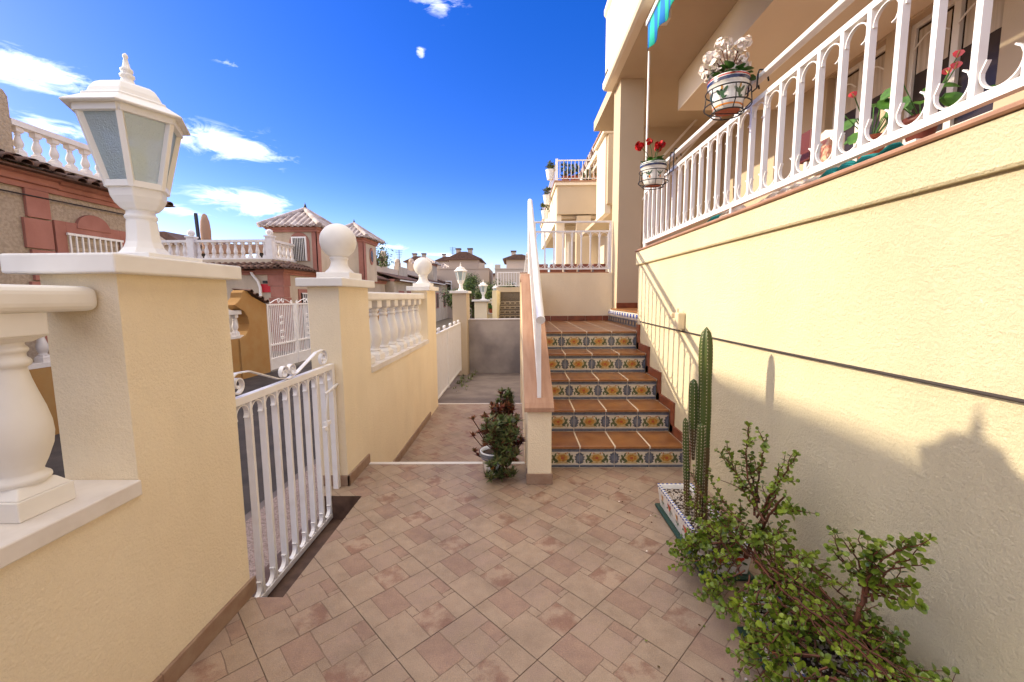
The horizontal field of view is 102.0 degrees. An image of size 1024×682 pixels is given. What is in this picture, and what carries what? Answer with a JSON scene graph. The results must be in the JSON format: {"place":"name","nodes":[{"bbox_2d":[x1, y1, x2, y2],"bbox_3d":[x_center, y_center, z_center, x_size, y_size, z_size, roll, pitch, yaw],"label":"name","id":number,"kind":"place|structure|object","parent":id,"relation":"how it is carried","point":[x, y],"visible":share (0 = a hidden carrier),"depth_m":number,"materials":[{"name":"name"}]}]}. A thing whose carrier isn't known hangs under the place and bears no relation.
{"place":"outdoors","nodes":[
{"label":"outdoors","id":0,"kind":"place"},
{"bbox_2d":[45,347,315,514],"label":"road","id":1,"kind":"structure","parent":0,"point":[54,463],"depth_m":5.32,"materials":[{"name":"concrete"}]},
{"bbox_2d":[0,88,176,361],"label":"pink trimmed house","id":2,"kind":"structure","parent":1,"relation":"on","point":[53,204],"depth_m":6.73,"materials":[{"name":"paint"}]},
{"bbox_2d":[66,232,123,252],"bbox_3d":[-7.488,-1.104,7.522,0.125,1.540,0.990,0,6,1],"label":"railing","id":3,"kind":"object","parent":2,"relation":"in","point":[77,243],"depth_m":7.39,"materials":[{"name":"white metal"}]},
{"bbox_2d":[28,288,270,434],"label":"ochre garden wall","id":4,"kind":"structure","parent":1,"relation":"on","point":[249,337],"depth_m":9.34,"materials":[{"name":"paint"}]},
{"bbox_2d":[266,298,310,369],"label":"street gate","id":5,"kind":"structure","parent":4,"relation":"attached to","point":[297,356],"depth_m":11.24,"materials":[{"name":"white metal"}]},
{"bbox_2d":[161,229,389,350],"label":"towered house","id":6,"kind":"structure","parent":1,"relation":"on","point":[279,274],"depth_m":15.23,"materials":[{"name":"paint"}]},
{"bbox_2d":[194,213,201,250],"bbox_3d":[-12.398,-4.071,16.412,0.160,1.923,0.090,0,6,1],"label":"black pole","id":7,"kind":"object","parent":6,"relation":"on","point":[197,225],"visible":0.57,"depth_m":16.34,"materials":[{"name":"black metal"}]},
{"bbox_2d":[200,214,211,248],"bbox_3d":[-12.093,-4.063,16.409,0.360,1.900,0.342,0,6,1],"label":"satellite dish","id":8,"kind":"object","parent":6,"relation":"on","point":[205,230],"visible":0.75,"depth_m":16.26,"materials":[{"name":"beige metal"}]},
{"bbox_2d":[201,244,263,257],"bbox_3d":[-10.863,-3.439,16.184,2.500,0.690,0.450,0,6,1],"label":"terrace bench","id":9,"kind":"object","parent":6,"relation":"on","point":[246,247],"visible":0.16,"depth_m":16.33,"materials":[{"name":"fabric"}]},
{"bbox_2d":[261,281,270,291],"bbox_3d":[-8.997,-1.990,15.158,0.400,0.420,0.045,0,6,1],"label":"alarm plate","id":10,"kind":"object","parent":6,"relation":"attached to","point":[265,287],"visible":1,"depth_m":15.15,"materials":[{"name":"red plastic"}]},
{"bbox_2d":[298,289,309,347],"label":"gate","id":11,"kind":"structure","parent":6,"relation":"in","point":[302,293],"depth_m":16.46,"materials":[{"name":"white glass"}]},
{"bbox_2d":[345,220,384,281],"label":"roof tower","id":12,"kind":"structure","parent":6,"relation":"on","point":[362,259],"depth_m":21.83,"materials":[{"name":"paint"}]},
{"bbox_2d":[245,459,318,577],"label":"pavement","id":13,"kind":"structure","parent":0,"point":[250,543],"depth_m":3.24,"materials":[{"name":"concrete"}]},
{"bbox_2d":[0,480,162,681],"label":"wall","id":14,"kind":"structure","parent":13,"relation":"on","point":[75,601],"depth_m":1.30,"materials":[{"name":"beige paint"}]},
{"bbox_2d":[0,284,96,523],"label":"balustrade","id":15,"kind":"object","parent":14,"relation":"on","point":[31,486],"visible":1,"depth_m":1.23,"materials":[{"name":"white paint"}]},
{"bbox_2d":[0,253,256,681],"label":"boundary pillar","id":16,"kind":"structure","parent":13,"relation":"on","point":[140,353],"depth_m":1.60,"materials":[{"name":"beige paint"}]},
{"bbox_2d":[58,53,202,261],"bbox_3d":[-1.480,-0.712,1.632,0.393,0.786,0.342,0,6,1],"label":"pillar lantern","id":17,"kind":"object","parent":16,"relation":"on","point":[133,133],"visible":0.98,"depth_m":1.56,"materials":[{"name":"white metal"}]},
{"bbox_2d":[295,277,374,492],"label":"boundary pillar","id":18,"kind":"structure","parent":13,"relation":"on","point":[338,308],"depth_m":3.32,"materials":[{"name":"beige paint"}]},
{"bbox_2d":[233,349,340,597],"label":"garden gate","id":19,"kind":"structure","parent":18,"relation":"attached to","point":[246,401],"depth_m":2.62,"materials":[{"name":"white metal"}]},
{"bbox_2d":[316,223,361,279],"bbox_3d":[-1.445,-0.743,3.458,0.288,0.459,0.288,0,6,1],"label":"ball finial","id":20,"kind":"object","parent":18,"relation":"on","point":[337,242],"visible":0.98,"depth_m":3.36,"materials":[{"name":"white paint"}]},
{"bbox_2d":[371,340,430,461],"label":"wall","id":21,"kind":"structure","parent":13,"relation":"on","point":[401,399],"depth_m":4.80,"materials":[{"name":"beige paint"}]},
{"bbox_2d":[368,292,424,364],"bbox_3d":[-1.426,-0.237,5.076,0.190,0.698,2.490,0,6,1],"label":"balustrade","id":22,"kind":"object","parent":21,"relation":"on","point":[398,329],"visible":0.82,"depth_m":4.85,"materials":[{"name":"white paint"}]},
{"bbox_2d":[406,286,438,414],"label":"boundary pillar","id":23,"kind":"structure","parent":13,"relation":"on","point":[427,309],"depth_m":6.53,"materials":[{"name":"beige paint"}]},
{"bbox_2d":[413,257,433,286],"bbox_3d":[-1.407,-1.088,6.559,0.288,0.459,0.288,0,6,1],"label":"ball finial","id":24,"kind":"object","parent":23,"relation":"on","point":[422,266],"visible":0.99,"depth_m":6.46,"materials":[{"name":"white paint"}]},
{"bbox_2d":[436,320,461,398],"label":"double gate","id":25,"kind":"structure","parent":23,"relation":"attached to","point":[449,359],"depth_m":9.14,"materials":[{"name":"white metal"}]},
{"bbox_2d":[450,291,470,374],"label":"boundary pillar","id":26,"kind":"structure","parent":13,"relation":"on","point":[461,306],"depth_m":11.24,"materials":[{"name":"paint"}]},
{"bbox_2d":[454,262,466,290],"bbox_3d":[-1.413,-1.772,11.444,0.391,0.782,0.340,0,6,1],"label":"pillar lantern","id":27,"kind":"object","parent":26,"relation":"on","point":[460,272],"visible":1,"depth_m":11.37,"materials":[{"name":"white metal"}]},
{"bbox_2d":[256,203,332,271],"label":"roof tower","id":28,"kind":"structure","parent":0,"point":[301,229],"depth_m":16.76,"materials":[{"name":"paint"}]},
{"bbox_2d":[291,236,307,260],"bbox_3d":[-8.587,-3.720,16.740,0.600,0.960,0.070,0,6,1],"label":"window","id":29,"kind":"structure","parent":28,"relation":"in","point":[300,249],"depth_m":16.73,"materials":[{"name":"white metal"}]},
{"bbox_2d":[0,0,606,272],"label":"sky","id":30,"kind":"structure","parent":0,"point":[432,127],"materials":[{"name":"blue"}]},
{"bbox_2d":[394,253,426,269],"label":"distant house","id":31,"kind":"structure","parent":0,"point":[415,257],"depth_m":58.14,"materials":[{"name":"ceramic"}]},
{"bbox_2d":[435,254,448,265],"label":"distant house","id":32,"kind":"structure","parent":0,"point":[442,260],"depth_m":66.16,"materials":[{"name":"ceramic"}]},
{"bbox_2d":[436,318,452,332],"bbox_3d":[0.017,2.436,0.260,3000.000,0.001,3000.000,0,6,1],"label":"ground","id":33,"kind":"structure","parent":0,"point":[443,322],"depth_m":38.80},
{"bbox_2d":[159,231,245,257],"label":"house","id":34,"kind":"structure","parent":33,"relation":"on","point":[164,235],"depth_m":21.82,"materials":[{"name":"ceramic"}]},
{"bbox_2d":[376,243,396,268],"bbox_3d":[-9.439,-5.780,28.896,2.809,2.541,2.720,0,6,1],"label":"leafy tree","id":35,"kind":"object","parent":33,"relation":"on","point":[380,259],"visible":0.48,"depth_m":28.69,"materials":[{"name":"green plant"}]},
{"bbox_2d":[377,251,417,292],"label":"row house","id":36,"kind":"structure","parent":33,"relation":"on","point":[398,282],"depth_m":28.99,"materials":[{"name":"paint"}]},
{"bbox_2d":[394,257,445,321],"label":"row house","id":37,"kind":"structure","parent":33,"relation":"on","point":[431,276],"depth_m":41.51,"materials":[{"name":"paint"}]},
{"bbox_2d":[436,293,438,307],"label":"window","id":38,"kind":"structure","parent":37,"relation":"in","point":[437,294],"depth_m":41.50,"materials":[{"name":"grey glass"}]},
{"bbox_2d":[436,263,450,319],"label":"row house","id":39,"kind":"structure","parent":33,"relation":"on","point":[445,307],"depth_m":45.70,"materials":[{"name":"paint"}]},
{"bbox_2d":[439,272,493,318],"bbox_3d":[-2.872,-3.001,30.697,5.001,4.315,4.261,0,6,1],"label":"leafy tree","id":40,"kind":"object","parent":33,"relation":"on","point":[470,283],"visible":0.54,"depth_m":30.10,"materials":[{"name":"green plant"}]},
{"bbox_2d":[472,300,489,318],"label":"boundary pillar","id":41,"kind":"structure","parent":33,"relation":"on","point":[481,309],"depth_m":17.98,"materials":[{"name":"beige paint"}]},
{"bbox_2d":[478,281,487,299],"bbox_3d":[-1.259,-2.255,18.180,0.440,0.878,0.382,0,6,1],"label":"pillar lantern","id":42,"kind":"object","parent":41,"relation":"on","point":[483,287],"visible":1,"depth_m":18.09,"materials":[{"name":"white metal"}]},
{"bbox_2d":[487,301,491,317],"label":"neighbour wall","id":43,"kind":"structure","parent":33,"relation":"on","point":[489,315],"depth_m":18.19,"materials":[{"name":"beige paint"}]},
{"bbox_2d":[480,279,517,310],"bbox_3d":[-1.143,-3.473,35.906,4.453,4.126,3.571,0,6,1],"label":"leafy tree","id":44,"kind":"object","parent":33,"relation":"on","point":[500,283],"visible":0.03,"depth_m":35.80,"materials":[{"name":"green plant"}]},
{"bbox_2d":[492,287,519,317],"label":"neighbour staircase","id":45,"kind":"structure","parent":33,"relation":"on","point":[505,302],"depth_m":19.05,"materials":[{"name":"beige paint"}]},
{"bbox_2d":[497,272,519,286],"bbox_3d":[-0.114,-2.912,19.675,1.200,0.710,0.060,0,6,1],"label":"neighbour railing","id":46,"kind":"object","parent":45,"relation":"on","point":[511,279],"visible":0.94,"depth_m":19.66,"materials":[{"name":"white metal"}]},
{"bbox_2d":[524,252,527,271],"bbox_3d":[0.422,-2.192,13.542,0.050,1.074,3.017,0,6,-1],"label":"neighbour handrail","id":47,"kind":"object","parent":45,"relation":"on","point":[525,266],"visible":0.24,"depth_m":12.40,"materials":[{"name":"white metal"}]},
{"bbox_2d":[400,404,524,461],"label":"path","id":48,"kind":"structure","parent":0,"point":[444,418],"depth_m":5.57,"materials":[{"name":"tile"}]},
{"bbox_2d":[468,387,525,461],"bbox_3d":[-0.143,0.939,4.053,0.585,0.994,0.453,0,6,1],"label":"potted succulent","id":49,"kind":"object","parent":48,"relation":"on","point":[507,405],"visible":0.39,"depth_m":4.00,"materials":[{"name":"green plant"}]},
{"bbox_2d":[437,248,492,317],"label":"distant house","id":50,"kind":"structure","parent":0,"point":[470,262],"depth_m":47.82,"materials":[{"name":"paint"}]},
{"bbox_2d":[446,281,451,290],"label":"window","id":51,"kind":"structure","parent":50,"relation":"in","point":[450,282],"depth_m":47.64,"materials":[{"name":"black glass"}]},
{"bbox_2d":[438,373,521,403],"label":"ramp","id":52,"kind":"structure","parent":0,"point":[482,388],"depth_m":9.14,"materials":[{"name":"concrete"}]},
{"bbox_2d":[453,369,477,391],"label":"weeds","id":53,"kind":"object","parent":52,"relation":"on","point":[461,380],"visible":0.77,"depth_m":10.26,"materials":[{"name":"green plant"}]},
{"bbox_2d":[468,318,519,372],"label":"path end wall","id":54,"kind":"structure","parent":52,"relation":"on","point":[494,345],"depth_m":11.71,"materials":[{"name":"grey stone"}]},
{"bbox_2d":[520,131,613,272],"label":"neighbour house","id":55,"kind":"structure","parent":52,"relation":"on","point":[581,200],"depth_m":14.44,"materials":[{"name":"paint"}]},
{"bbox_2d":[539,202,549,219],"bbox_3d":[1.392,-5.508,17.540,0.552,0.706,0.514,0,6,1],"label":"hanging flower pot","id":56,"kind":"object","parent":55,"relation":"hanging from","point":[545,213],"visible":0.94,"depth_m":17.43,"materials":[{"name":"white ceramic"}]},
{"bbox_2d":[560,162,570,179],"bbox_3d":[1.918,-5.961,14.710,0.559,0.751,0.470,0,6,1],"label":"balcony plant","id":57,"kind":"object","parent":55,"relation":"on","point":[565,172],"visible":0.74,"depth_m":14.63,"materials":[{"name":"green plant"}]},
{"bbox_2d":[542,159,596,209],"bbox_3d":[2.480,-6.348,18.350,1.840,0.750,8.100,0,6,1],"label":"balcony railing","id":58,"kind":"object","parent":55,"relation":"on","point":[556,172],"visible":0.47,"depth_m":14.37,"materials":[{"name":"white metal"}]},
{"bbox_2d":[543,186,551,204],"bbox_3d":[1.382,-5.717,16.258,0.467,0.694,0.520,0,6,1],"label":"hanging flower pot","id":59,"kind":"object","parent":58,"relation":"hanging from","point":[547,197],"visible":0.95,"depth_m":16.18,"materials":[{"name":"white ceramic"}]},
{"bbox_2d":[545,160,554,180],"bbox_3d":[1.356,-6.082,14.739,0.534,0.703,0.365,-6,8,-41],"label":"hanging flower pot","id":60,"kind":"object","parent":58,"relation":"hanging from","point":[550,170],"visible":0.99,"depth_m":14.65,"materials":[{"name":"white ceramic"}]},
{"bbox_2d":[568,242,574,263],"bbox_3d":[2.490,-3.155,16.187,0.600,1.400,0.080,0,6,1],"label":"window","id":61,"kind":"structure","parent":55,"relation":"in","point":[569,243],"depth_m":16.13,"materials":[{"name":"white metal"}]},
{"bbox_2d":[569,164,581,179],"bbox_3d":[2.248,-5.938,14.710,0.519,0.701,0.515,-2,6,-15],"label":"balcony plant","id":62,"kind":"object","parent":55,"relation":"on","point":[573,174],"visible":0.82,"depth_m":14.61,"materials":[{"name":"green plant"}]},
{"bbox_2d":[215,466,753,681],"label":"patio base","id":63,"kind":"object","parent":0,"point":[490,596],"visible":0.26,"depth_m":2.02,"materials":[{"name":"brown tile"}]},
{"bbox_2d":[252,496,360,598],"bbox_3d":[-1.353,1.488,2.655,0.410,0.496,1.094,0,6,1],"label":"gate threshold","id":64,"kind":"object","parent":63,"relation":"on","point":[342,506],"visible":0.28,"depth_m":2.85,"materials":[{"name":"brown tile"}]},
{"bbox_2d":[369,462,524,463],"bbox_3d":[-0.594,1.331,3.793,1.420,0.456,0.045,0,6,1],"label":"step edging","id":65,"kind":"object","parent":63,"relation":"attached to","point":[435,463],"visible":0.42,"depth_m":3.76,"materials":[{"name":"white stone"}]},
{"bbox_2d":[495,251,527,286],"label":"distant house","id":66,"kind":"structure","parent":0,"point":[514,262],"depth_m":45.59,"materials":[{"name":"paint"}]},
{"bbox_2d":[176,463,883,681],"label":"patio floor","id":67,"kind":"structure","parent":0,"point":[536,614],"depth_m":2.09,"materials":[{"name":"tile"}]},
{"bbox_2d":[479,413,524,482],"bbox_3d":[-0.119,0.859,3.418,0.352,0.588,0.482,-5,8,-37],"label":"potted succulent","id":68,"kind":"object","parent":67,"relation":"on","point":[496,453],"visible":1,"depth_m":3.35,"materials":[{"name":"green plant"}]},
{"bbox_2d":[520,273,690,484],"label":"staircase","id":69,"kind":"structure","parent":67,"relation":"on","point":[597,404],"depth_m":4.31,"materials":[{"name":"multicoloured tile"}]},
{"bbox_2d":[528,199,544,397],"bbox_3d":[0.223,-0.675,4.268,0.068,2.043,2.579,0,6,1],"label":"stair handrail","id":70,"kind":"object","parent":69,"relation":"on","point":[538,317],"visible":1,"depth_m":3.67,"materials":[{"name":"white metal"}]},
{"bbox_2d":[535,221,612,272],"bbox_3d":[1.103,-1.629,7.215,1.438,0.890,0.040,0,6,1],"label":"landing railing","id":71,"kind":"object","parent":69,"relation":"on","point":[609,236],"visible":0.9,"depth_m":7.20,"materials":[{"name":"white metal"}]},
{"bbox_2d":[591,485,746,679],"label":"fallen leaves","id":72,"kind":"object","parent":67,"relation":"on","point":[745,678],"visible":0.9,"depth_m":1.82,"materials":[{"name":"brown plant"}]},
{"bbox_2d":[655,483,754,580],"bbox_3d":[1.152,1.137,2.572,0.269,0.171,0.804,0,6,1],"label":"planter","id":73,"kind":"object","parent":67,"relation":"on","point":[670,506],"visible":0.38,"depth_m":2.60,"materials":[{"name":"white tile"}]},
{"bbox_2d":[681,327,714,520],"bbox_3d":[1.116,0.505,2.493,0.164,1.180,0.165,-3,7,-26],"label":"cactus","id":74,"kind":"object","parent":73,"relation":"on","point":[696,426],"visible":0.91,"depth_m":2.47,"materials":[{"name":"green plant"}]},
{"bbox_2d":[737,597,873,681],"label":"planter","id":75,"kind":"object","parent":67,"relation":"on","point":[824,649],"visible":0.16,"depth_m":1.55,"materials":[{"name":"brown plastic"}]},
{"bbox_2d":[666,421,959,681],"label":"succulent shrub","id":76,"kind":"object","parent":75,"relation":"in","point":[855,639],"visible":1,"depth_m":1.57,"materials":[{"name":"green plant"}]},
{"bbox_2d":[594,0,1023,681],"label":"terraced house","id":77,"kind":"structure","parent":67,"relation":"on","point":[906,260],"depth_m":1.91,"materials":[{"name":"beige paint"}]},
{"bbox_2d":[646,0,673,47],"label":"awning","id":78,"kind":"object","parent":77,"relation":"attached to","point":[659,14],"visible":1,"depth_m":4.73,"materials":[{"name":"teal fabric"}]},
{"bbox_2d":[668,309,684,329],"bbox_3d":[1.469,-0.197,3.702,0.095,0.185,0.160,0,6,1],"label":"line bracket","id":79,"kind":"object","parent":77,"relation":"attached to","point":[679,322],"visible":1,"depth_m":3.63,"materials":[{"name":"beige plastic"}]},
{"bbox_2d":[640,321,1023,403],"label":"clothes line","id":80,"kind":"object","parent":79,"relation":"attached to","point":[1009,398],"visible":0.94,"depth_m":1.61,"materials":[{"name":"grey"}]},
{"bbox_2d":[707,205,745,221],"bbox_3d":[1.656,-0.946,3.144,0.191,0.102,0.406,0,6,1],"label":"crumpled cloth","id":81,"kind":"object","parent":77,"relation":"on","point":[726,212],"visible":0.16,"depth_m":3.07,"materials":[{"name":"fabric"}]},
{"bbox_2d":[803,161,808,180],"bbox_3d":[2.235,-1.129,3.171,0.020,0.460,0.030,0,6,1],"label":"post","id":82,"kind":"object","parent":77,"relation":"on","point":[806,163],"visible":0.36,"depth_m":3.14,"materials":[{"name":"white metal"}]},
{"bbox_2d":[800,129,811,163],"bbox_3d":[2.232,-1.467,3.135,0.040,0.220,0.120,0,6,1],"label":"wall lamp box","id":83,"kind":"object","parent":82,"relation":"on","point":[806,139],"visible":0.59,"depth_m":3.13,"materials":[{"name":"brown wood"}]},
{"bbox_2d":[759,142,903,201],"bbox_3d":[1.642,-0.843,2.203,0.184,0.096,0.909,0,6,1],"label":"crumpled cloth","id":84,"kind":"object","parent":77,"relation":"on","point":[892,146],"visible":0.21,"depth_m":1.99,"materials":[{"name":"teal"}]},
{"bbox_2d":[643,0,1023,246],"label":"terrace railing","id":85,"kind":"object","parent":77,"relation":"on","point":[976,95],"visible":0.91,"depth_m":2.01,"materials":[{"name":"white metal"}]},
{"bbox_2d":[635,138,681,189],"bbox_3d":[1.381,-1.699,3.931,0.417,0.465,0.281,2,7,23],"label":"hanging flower pot","id":86,"kind":"object","parent":85,"relation":"hanging from","point":[652,169],"visible":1,"depth_m":3.90,"materials":[{"name":"white ceramic"}]},
{"bbox_2d":[698,35,769,120],"bbox_3d":[1.371,-1.649,2.585,0.404,0.451,0.303,0,6,1],"label":"hanging flower pot","id":87,"kind":"object","parent":85,"relation":"hanging from","point":[730,84],"visible":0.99,"depth_m":2.54,"materials":[{"name":"white ceramic"}]},
{"bbox_2d":[832,45,885,160],"bbox_3d":[4.415,-2.768,5.282,0.096,1.520,0.900,0,6,1],"label":"window","id":88,"kind":"structure","parent":77,"relation":"in","point":[855,74],"depth_m":5.26,"materials":[{"name":"white glass"}]},
{"bbox_2d":[844,91,913,158],"bbox_3d":[1.813,-1.071,2.075,0.286,0.331,0.305,-5,7,-35],"label":"potted anthurium","id":89,"kind":"object","parent":77,"relation":"on","point":[880,105],"visible":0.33,"depth_m":2.06,"materials":[{"name":"green plant"}]},
{"bbox_2d":[903,138,920,144],"bbox_3d":[1.830,-0.820,1.881,0.180,0.125,0.180,0,6,1],"label":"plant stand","id":90,"kind":"object","parent":77,"relation":"on","point":[913,140],"visible":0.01,"depth_m":1.80,"materials":[{"name":"white metal"}]},
{"bbox_2d":[880,50,996,141],"bbox_3d":[1.891,-1.054,1.854,0.384,0.343,0.278,0,6,1],"label":"potted anthurium","id":91,"kind":"object","parent":90,"relation":"on","point":[949,99],"visible":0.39,"depth_m":1.83,"materials":[{"name":"green plant"}]},
{"bbox_2d":[902,0,1004,143],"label":"door","id":92,"kind":"structure","parent":77,"relation":"in","point":[960,21],"depth_m":4.11,"materials":[{"name":"white metal"}]},
{"bbox_2d":[582,168,591,179],"bbox_3d":[2.710,-5.934,15.022,0.309,0.770,0.309,-6,8,-44],"label":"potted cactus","id":93,"kind":"object","parent":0,"point":[590,173],"visible":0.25,"depth_m":14.98,"materials":[{"name":"ceramic"}]},
{"bbox_2d":[812,130,844,176],"bbox_3d":[2.069,-1.122,2.741,0.080,0.520,0.200,0,6,1],"label":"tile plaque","id":94,"kind":"object","parent":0,"point":[826,141],"visible":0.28,"depth_m":2.68,"materials":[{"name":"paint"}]}
]}

